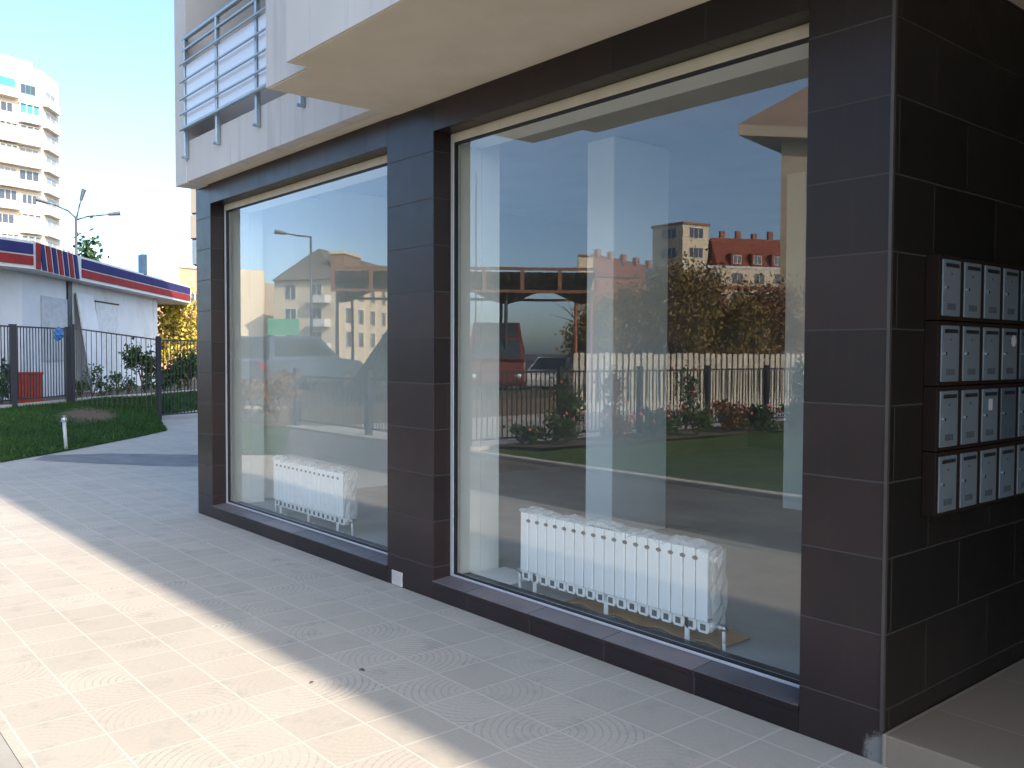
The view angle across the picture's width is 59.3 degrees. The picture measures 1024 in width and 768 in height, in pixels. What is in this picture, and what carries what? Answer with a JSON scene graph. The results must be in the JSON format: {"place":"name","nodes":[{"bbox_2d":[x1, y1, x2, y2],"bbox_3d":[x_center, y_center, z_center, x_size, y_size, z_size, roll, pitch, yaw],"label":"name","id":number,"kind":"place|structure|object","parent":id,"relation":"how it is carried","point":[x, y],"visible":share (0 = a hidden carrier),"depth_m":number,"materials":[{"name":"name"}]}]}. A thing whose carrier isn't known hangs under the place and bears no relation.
{"place":"outdoors","nodes":[
{"label":"outdoors","id":0,"kind":"place"},
{"bbox_2d":[0,54,61,248],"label":"tower block","id":1,"kind":"structure","parent":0,"point":[30,135],"depth_m":121.33,"materials":[{"name":"concrete"}]},
{"bbox_2d":[0,100,12,112],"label":"window","id":2,"kind":"structure","parent":1,"relation":"in","point":[4,106],"depth_m":118.99,"materials":[{"name":"grey glass"}]},
{"bbox_2d":[0,75,14,87],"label":"window","id":3,"kind":"structure","parent":1,"relation":"in","point":[6,81],"depth_m":119.04,"materials":[{"name":"teal glass"}]},
{"bbox_2d":[0,213,14,223],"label":"window","id":4,"kind":"structure","parent":1,"relation":"in","point":[4,218],"depth_m":119.42,"materials":[{"name":"grey glass"}]},
{"bbox_2d":[0,166,16,177],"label":"window","id":5,"kind":"structure","parent":1,"relation":"in","point":[4,171],"depth_m":119.42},
{"bbox_2d":[0,188,16,199],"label":"window","id":6,"kind":"structure","parent":1,"relation":"in","point":[4,193],"depth_m":119.48,"materials":[{"name":"grey glass"}]},
{"bbox_2d":[0,120,17,133],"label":"balcony","id":7,"kind":"structure","parent":1,"relation":"in","point":[7,126],"depth_m":119.07,"materials":[{"name":"white concrete"}]},
{"bbox_2d":[0,142,17,155],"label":"window","id":8,"kind":"structure","parent":1,"relation":"in","point":[5,148],"depth_m":119.13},
{"bbox_2d":[0,233,18,238],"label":"window","id":9,"kind":"structure","parent":1,"relation":"in","point":[16,236],"depth_m":119.53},
{"bbox_2d":[20,83,35,95],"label":"window","id":10,"kind":"structure","parent":1,"relation":"in","point":[26,89],"depth_m":121.42,"materials":[{"name":"grey glass"}]},
{"bbox_2d":[18,102,39,115],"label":"window","id":11,"kind":"structure","parent":1,"relation":"in","point":[27,108],"depth_m":121.27,"materials":[{"name":"teal glass"}]},
{"bbox_2d":[18,124,39,137],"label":"balcony","id":12,"kind":"structure","parent":1,"relation":"in","point":[31,131],"depth_m":121.33,"materials":[{"name":"white concrete"}]},
{"bbox_2d":[19,147,38,159],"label":"window","id":13,"kind":"structure","parent":1,"relation":"in","point":[23,152],"depth_m":121.63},
{"bbox_2d":[19,169,38,181],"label":"window","id":14,"kind":"structure","parent":1,"relation":"in","point":[23,174],"depth_m":121.69,"materials":[{"name":"grey glass"}]},
{"bbox_2d":[22,194,36,204],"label":"window","id":15,"kind":"structure","parent":1,"relation":"in","point":[26,199],"depth_m":121.87,"materials":[{"name":"grey glass"}]},
{"bbox_2d":[20,213,41,225],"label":"window","id":16,"kind":"structure","parent":1,"relation":"in","point":[31,219],"depth_m":121.81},
{"bbox_2d":[20,235,41,243],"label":"window","id":17,"kind":"structure","parent":1,"relation":"in","point":[24,237],"depth_m":121.99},
{"bbox_2d":[45,90,54,102],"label":"window","id":18,"kind":"structure","parent":1,"relation":"in","point":[47,95],"depth_m":125.83,"materials":[{"name":"white glass"}]},
{"bbox_2d":[45,112,55,124],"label":"window","id":19,"kind":"structure","parent":1,"relation":"in","point":[47,116],"depth_m":126.18,"materials":[{"name":"white glass"}]},
{"bbox_2d":[46,134,55,145],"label":"window","id":20,"kind":"structure","parent":1,"relation":"in","point":[48,138],"depth_m":126.18,"materials":[{"name":"white glass"}]},
{"bbox_2d":[46,155,55,166],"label":"window","id":21,"kind":"structure","parent":1,"relation":"in","point":[48,159],"depth_m":126.17,"materials":[{"name":"white glass"}]},
{"bbox_2d":[46,176,56,187],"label":"window","id":22,"kind":"structure","parent":1,"relation":"in","point":[49,181],"depth_m":126.51,"materials":[{"name":"white glass"}]},
{"bbox_2d":[46,198,56,208],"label":"window","id":23,"kind":"structure","parent":1,"relation":"in","point":[50,201],"depth_m":126.69,"materials":[{"name":"white glass"}]},
{"bbox_2d":[47,219,56,229],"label":"window","id":24,"kind":"structure","parent":1,"relation":"in","point":[50,224],"depth_m":126.54,"materials":[{"name":"white glass"}]},
{"bbox_2d":[47,241,56,247],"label":"window","id":25,"kind":"structure","parent":1,"relation":"in","point":[51,244],"depth_m":126.51,"materials":[{"name":"white glass"}]},
{"bbox_2d":[0,0,192,282],"label":"sky","id":26,"kind":"structure","parent":0,"point":[111,63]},
{"bbox_2d":[0,390,196,461],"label":"lawn","id":27,"kind":"structure","parent":0,"point":[82,414],"depth_m":17.41,"materials":[{"name":"green plant"}]},
{"bbox_2d":[0,324,71,406],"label":"iron fence","id":28,"kind":"object","parent":27,"relation":"on","point":[12,363],"visible":0.95,"depth_m":20.08,"materials":[{"name":"paint"}]},
{"bbox_2d":[54,327,63,340],"bbox_3d":[-10.475,-1.162,20.784,0.220,0.357,0.201,1,2,25],"label":"blue bag","id":29,"kind":"object","parent":28,"relation":"hanging from","point":[58,334],"visible":1,"depth_m":20.72,"materials":[{"name":"plastic"}]},
{"bbox_2d":[60,415,67,450],"bbox_3d":[-7.283,0.810,14.621,0.104,0.594,0.156,0,2,-4],"label":"tap post","id":30,"kind":"object","parent":27,"relation":"on","point":[63,420],"visible":0.98,"depth_m":14.62,"materials":[{"name":"metal"}]},
{"bbox_2d":[71,324,159,409],"bbox_3d":[-9.195,-0.254,20.903,1.898,2.235,0.097,-1,2,-21],"label":"iron fence","id":31,"kind":"object","parent":27,"relation":"on","point":[73,332],"visible":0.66,"depth_m":20.80,"materials":[{"name":"paint"}]},
{"bbox_2d":[0,377,196,404],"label":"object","id":32,"kind":"structure","parent":0,"point":[88,395],"depth_m":26.63,"materials":[{"name":"soil"}]},
{"bbox_2d":[0,358,9,404],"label":"shrub","id":33,"kind":"object","parent":32,"relation":"on","point":[3,385],"visible":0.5,"depth_m":19.55,"materials":[{"name":"green plant"}]},
{"bbox_2d":[17,372,43,402],"bbox_3d":[-11.347,0.081,21.049,0.678,0.721,0.648,-1,2,-28],"label":"crate","id":34,"kind":"object","parent":32,"relation":"on","point":[30,400],"visible":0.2,"depth_m":20.81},
{"bbox_2d":[36,189,120,254],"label":"street lamp","id":35,"kind":"object","parent":32,"relation":"on","point":[82,194],"visible":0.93,"depth_m":42.99,"materials":[{"name":"grey metal"}]},
{"bbox_2d":[75,380,89,396],"bbox_3d":[-10.998,0.096,22.895,0.497,0.506,0.412,1,2,13],"label":"weed","id":36,"kind":"object","parent":32,"relation":"on","point":[79,387],"visible":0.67,"depth_m":22.89,"materials":[{"name":"green plant"}]},
{"bbox_2d":[75,292,108,392],"bbox_3d":[-12.319,-1.204,26.430,0.480,2.876,1.277,0,2,-6],"label":"leaning board","id":37,"kind":"object","parent":32,"relation":"on","point":[87,311],"visible":0.71,"depth_m":26.34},
{"bbox_2d":[82,363,105,396],"bbox_3d":[-10.847,-0.109,23.267,0.566,0.881,0.667,-1,3,-40],"label":"weed","id":38,"kind":"object","parent":32,"relation":"on","point":[93,377],"visible":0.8,"depth_m":23.22,"materials":[{"name":"green plant"}]},
{"bbox_2d":[0,236,190,399],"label":"kiosk","id":39,"kind":"object","parent":32,"relation":"on","point":[41,284],"visible":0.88,"depth_m":24.99,"materials":[{"name":"paint"}]},
{"bbox_2d":[95,302,118,384],"bbox_3d":[-12.809,-1.246,28.474,0.030,2.576,1.979,0,2,-6],"label":"door","id":40,"kind":"structure","parent":39,"relation":"in","point":[107,314],"depth_m":28.62,"materials":[{"name":"white"}]},
{"bbox_2d":[0,389,196,407],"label":"lawn kerb","id":41,"kind":"structure","parent":32,"relation":"on","point":[41,402],"depth_m":21.45,"materials":[{"name":"concrete"}]},
{"bbox_2d":[95,379,113,395],"bbox_3d":[-10.695,0.094,23.612,0.477,0.514,0.379,0,2,-19],"label":"weed","id":42,"kind":"object","parent":32,"relation":"on","point":[101,391],"visible":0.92,"depth_m":23.59,"materials":[{"name":"green plant"}]},
{"bbox_2d":[104,371,125,394],"bbox_3d":[-10.577,-0.028,24.099,0.602,0.665,0.453,1,2,23],"label":"weed","id":43,"kind":"object","parent":32,"relation":"on","point":[117,389],"visible":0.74,"depth_m":24.07,"materials":[{"name":"green plant"}]},
{"bbox_2d":[119,375,138,393],"bbox_3d":[-10.490,0.018,24.546,0.491,0.544,0.523,1,2,19],"label":"weed","id":44,"kind":"object","parent":32,"relation":"on","point":[129,385],"visible":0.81,"depth_m":24.51,"materials":[{"name":"green plant"}]},
{"bbox_2d":[118,337,162,394],"bbox_3d":[-10.307,-0.439,25.049,1.216,1.760,0.959,-1,3,-40],"label":"shrub","id":45,"kind":"object","parent":32,"relation":"on","point":[151,365],"visible":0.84,"depth_m":25.01,"materials":[{"name":"green plant"}]},
{"bbox_2d":[153,357,193,391],"bbox_3d":[-10.335,-0.316,27.533,1.200,1.200,1.221,-1,3,-40],"label":"shrub","id":46,"kind":"object","parent":32,"relation":"on","point":[172,376],"visible":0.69,"depth_m":27.34,"materials":[{"name":"green plant"}]},
{"bbox_2d":[157,287,196,379],"bbox_3d":[-14.188,-2.024,38.360,3.572,4.658,3.603,-1,3,-40],"label":"tree","id":47,"kind":"object","parent":32,"relation":"on","point":[174,326],"visible":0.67,"depth_m":38.13,"materials":[{"name":"yellow plant"}]},
{"bbox_2d":[171,348,196,390],"bbox_3d":[-10.077,-0.435,27.709,1.275,1.359,1.071,0,2,-15],"label":"shrub","id":48,"kind":"object","parent":32,"relation":"on","point":[192,364],"visible":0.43,"depth_m":27.62,"materials":[{"name":"green plant"}]},
{"bbox_2d":[171,271,196,351],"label":"tree","id":49,"kind":"object","parent":32,"relation":"on","point":[188,316],"visible":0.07,"depth_m":43.19,"materials":[{"name":"yellow plant"}]},
{"bbox_2d":[190,189,195,265],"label":"neighbour block","id":50,"kind":"structure","parent":32,"relation":"on","point":[193,218],"depth_m":43.02,"materials":[{"name":"beige paint"}]},
{"bbox_2d":[0,372,196,767],"bbox_3d":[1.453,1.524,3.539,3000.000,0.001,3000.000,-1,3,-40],"label":"ground","id":51,"kind":"structure","parent":0,"point":[5,740],"depth_m":3.71,"materials":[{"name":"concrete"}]},
{"bbox_2d":[0,734,21,767],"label":"pavement edging","id":52,"kind":"object","parent":51,"relation":"on","point":[8,759],"depth_m":3.56,"materials":[{"name":"concrete"}]},
{"bbox_2d":[61,214,109,261],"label":"tree","id":53,"kind":"object","parent":51,"relation":"on","point":[88,251],"visible":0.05,"depth_m":55.42,"materials":[{"name":"green plant"}]},
{"bbox_2d":[138,254,146,274],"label":"roof unit","id":54,"kind":"structure","parent":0,"point":[142,263],"depth_m":30.28,"materials":[{"name":"blue metal"}]},
{"bbox_2d":[157,264,196,368],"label":"salmon building","id":55,"kind":"structure","parent":0,"point":[187,275],"depth_m":80.34,"materials":[{"name":"concrete"}]},
{"bbox_2d":[191,293,196,303],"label":"window","id":56,"kind":"structure","parent":55,"relation":"in","point":[194,296],"depth_m":80.81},
{"bbox_2d":[0,410,886,767],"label":"pavement","id":57,"kind":"structure","parent":0,"point":[150,616],"depth_m":4.60,"materials":[{"name":"beige tile"}]},
{"bbox_2d":[34,453,197,465],"bbox_3d":[-5.404,1.126,13.510,3.810,0.001,1.360,1,2,13],"label":"asphalt patch","id":58,"kind":"object","parent":57,"relation":"on","point":[160,459],"visible":0.78,"depth_m":13.46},
{"bbox_2d":[155,337,197,419],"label":"gate","id":59,"kind":"structure","parent":57,"relation":"on","point":[159,378],"depth_m":21.56,"materials":[{"name":"paint"}]},
{"bbox_2d":[174,0,1023,767],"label":"shop building","id":60,"kind":"structure","parent":57,"relation":"on","point":[476,278],"depth_m":6.03,"materials":[{"name":"tile"}]},
{"bbox_2d":[224,154,387,554],"bbox_3d":[-1.758,-0.241,7.572,0.060,2.902,3.161,-1,3,-40],"label":"window","id":61,"kind":"structure","parent":60,"relation":"in","point":[379,162],"depth_m":8.51,"materials":[{"name":"white plastic"}]},
{"bbox_2d":[274,459,354,535],"bbox_3d":[-1.766,0.950,7.928,0.130,0.566,1.458,-1,3,-40],"label":"radiator","id":62,"kind":"object","parent":60,"relation":"on","point":[322,493],"visible":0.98,"depth_m":7.79,"materials":[{"name":"metal"}]},
{"bbox_2d":[392,569,402,586],"bbox_3d":[-0.793,1.341,6.205,0.008,0.101,0.130,-1,3,-40],"label":"service plate","id":63,"kind":"object","parent":60,"relation":"attached to","point":[397,578],"visible":1,"depth_m":6.19,"materials":[{"name":"plastic"}]},
{"bbox_2d":[474,567,526,584],"bbox_3d":[-0.043,1.293,6.062,0.280,0.018,0.360,-1,3,-40],"label":"board","id":64,"kind":"object","parent":60,"relation":"on","point":[507,575],"visible":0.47,"depth_m":6.06,"materials":[{"name":"white paint"}]},
{"bbox_2d":[517,511,727,651],"bbox_3d":[0.564,1.056,5.138,0.129,0.562,1.620,-1,3,-40],"label":"radiator","id":65,"kind":"object","parent":60,"relation":"on","point":[669,582],"visible":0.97,"depth_m":4.99,"materials":[{"name":"metal"}]},
{"bbox_2d":[450,23,808,687],"bbox_3d":[0.483,-0.142,4.904,0.060,2.902,2.694,-1,3,-40],"label":"window","id":66,"kind":"structure","parent":60,"relation":"in","point":[799,35],"depth_m":5.16,"materials":[{"name":"white plastic"}]},
{"bbox_2d":[564,597,749,648],"bbox_3d":[0.785,1.322,5.093,0.260,0.029,1.150,-1,3,-40],"label":"cardboard sheet","id":67,"kind":"object","parent":60,"relation":"on","point":[714,638],"visible":0.48,"depth_m":4.91,"materials":[{"name":"brown cardboard"}]},
{"bbox_2d":[921,439,1023,516],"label":"mailbox bank","id":68,"kind":"structure","parent":60,"relation":"attached to","point":[957,480],"depth_m":3.83,"materials":[{"name":"paint"}]},
{"bbox_2d":[937,454,956,512],"bbox_3d":[1.789,0.409,3.691,0.157,0.229,0.016,-1,3,-40],"label":"door","id":69,"kind":"structure","parent":68,"relation":"in","point":[947,465],"depth_m":3.68,"materials":[{"name":"paint"}]},
{"bbox_2d":[959,451,976,507],"bbox_3d":[1.940,0.405,3.817,0.157,0.229,0.016,-1,3,-40],"label":"door","id":70,"kind":"structure","parent":68,"relation":"in","point":[968,461],"depth_m":3.81,"materials":[{"name":"paint"}]},
{"bbox_2d":[979,448,996,502],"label":"door","id":71,"kind":"structure","parent":68,"relation":"in","point":[987,484],"depth_m":3.94,"materials":[{"name":"paint"}]},
{"bbox_2d":[998,446,1014,498],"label":"door","id":72,"kind":"structure","parent":68,"relation":"in","point":[1005,480],"depth_m":4.06,"materials":[{"name":"paint"}]},
{"bbox_2d":[1016,444,1023,493],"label":"door","id":73,"kind":"structure","parent":68,"relation":"in","point":[1020,448],"depth_m":4.16,"materials":[{"name":"paint"}]},
{"bbox_2d":[922,382,1023,451],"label":"mailbox bank","id":74,"kind":"structure","parent":60,"relation":"attached to","point":[958,416],"depth_m":3.82,"materials":[{"name":"paint"}]},
{"bbox_2d":[938,390,957,447],"bbox_3d":[1.790,0.143,3.682,0.157,0.229,0.016,-1,3,-40],"label":"door","id":75,"kind":"structure","parent":74,"relation":"in","point":[948,400],"depth_m":3.67,"materials":[{"name":"paint"}]},
{"bbox_2d":[960,389,978,444],"bbox_3d":[1.941,0.139,3.808,0.157,0.229,0.016,-1,3,-40],"label":"door","id":76,"kind":"structure","parent":74,"relation":"in","point":[969,398],"depth_m":3.80,"materials":[{"name":"paint"}]},
{"bbox_2d":[980,388,997,441],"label":"door","id":77,"kind":"structure","parent":74,"relation":"in","point":[989,397],"depth_m":3.93,"materials":[{"name":"paint"}]},
{"bbox_2d":[999,387,1015,438],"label":"door","id":78,"kind":"structure","parent":74,"relation":"in","point":[1007,395],"depth_m":4.05,"materials":[{"name":"paint"}]},
{"bbox_2d":[1017,387,1023,436],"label":"door","id":79,"kind":"structure","parent":74,"relation":"in","point":[1020,426],"depth_m":4.15,"materials":[{"name":"paint"}]},
{"bbox_2d":[923,321,1023,385],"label":"mailbox bank","id":80,"kind":"structure","parent":60,"relation":"attached to","point":[960,353],"depth_m":3.80,"materials":[{"name":"paint"}]},
{"bbox_2d":[940,325,959,381],"bbox_3d":[1.791,-0.124,3.673,0.157,0.229,0.016,-1,3,-40],"label":"door","id":81,"kind":"structure","parent":80,"relation":"in","point":[949,342],"depth_m":3.67,"materials":[{"name":"paint"}]},
{"bbox_2d":[961,326,979,380],"bbox_3d":[1.942,-0.128,3.799,0.157,0.229,0.016,-1,3,-40],"label":"door","id":82,"kind":"structure","parent":80,"relation":"in","point":[970,335],"depth_m":3.79,"materials":[{"name":"paint"}]},
{"bbox_2d":[982,327,998,379],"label":"door","id":83,"kind":"structure","parent":80,"relation":"in","point":[990,344],"depth_m":3.92,"materials":[{"name":"paint"}]},
{"bbox_2d":[1001,328,1016,379],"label":"door","id":84,"kind":"structure","parent":80,"relation":"in","point":[1009,336],"depth_m":4.04,"materials":[{"name":"paint"}]},
{"bbox_2d":[1019,329,1023,378],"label":"door","id":85,"kind":"structure","parent":80,"relation":"in","point":[1021,339],"depth_m":4.14,"materials":[{"name":"paint"}]},
{"bbox_2d":[925,254,1023,325],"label":"mailbox bank","id":86,"kind":"structure","parent":60,"relation":"attached to","point":[957,289],"depth_m":3.79,"materials":[{"name":"paint"}]},
{"bbox_2d":[941,259,960,316],"bbox_3d":[1.792,-0.390,3.664,0.157,0.229,0.016,-1,3,-40],"label":"door","id":87,"kind":"structure","parent":86,"relation":"in","point":[951,269],"depth_m":3.66,"materials":[{"name":"paint"}]},
{"bbox_2d":[963,262,980,317],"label":"door","id":88,"kind":"structure","parent":86,"relation":"in","point":[972,272],"depth_m":3.78,"materials":[{"name":"paint"}]},
{"bbox_2d":[983,265,1000,319],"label":"door","id":89,"kind":"structure","parent":86,"relation":"in","point":[991,298],"depth_m":3.91,"materials":[{"name":"paint"}]},
{"bbox_2d":[1002,268,1018,320],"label":"door","id":90,"kind":"structure","parent":86,"relation":"in","point":[1009,300],"depth_m":4.03,"materials":[{"name":"paint"}]},
{"bbox_2d":[1020,271,1023,320],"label":"door","id":91,"kind":"structure","parent":86,"relation":"in","point":[1022,272],"depth_m":4.13,"materials":[{"name":"paint"}]}
]}

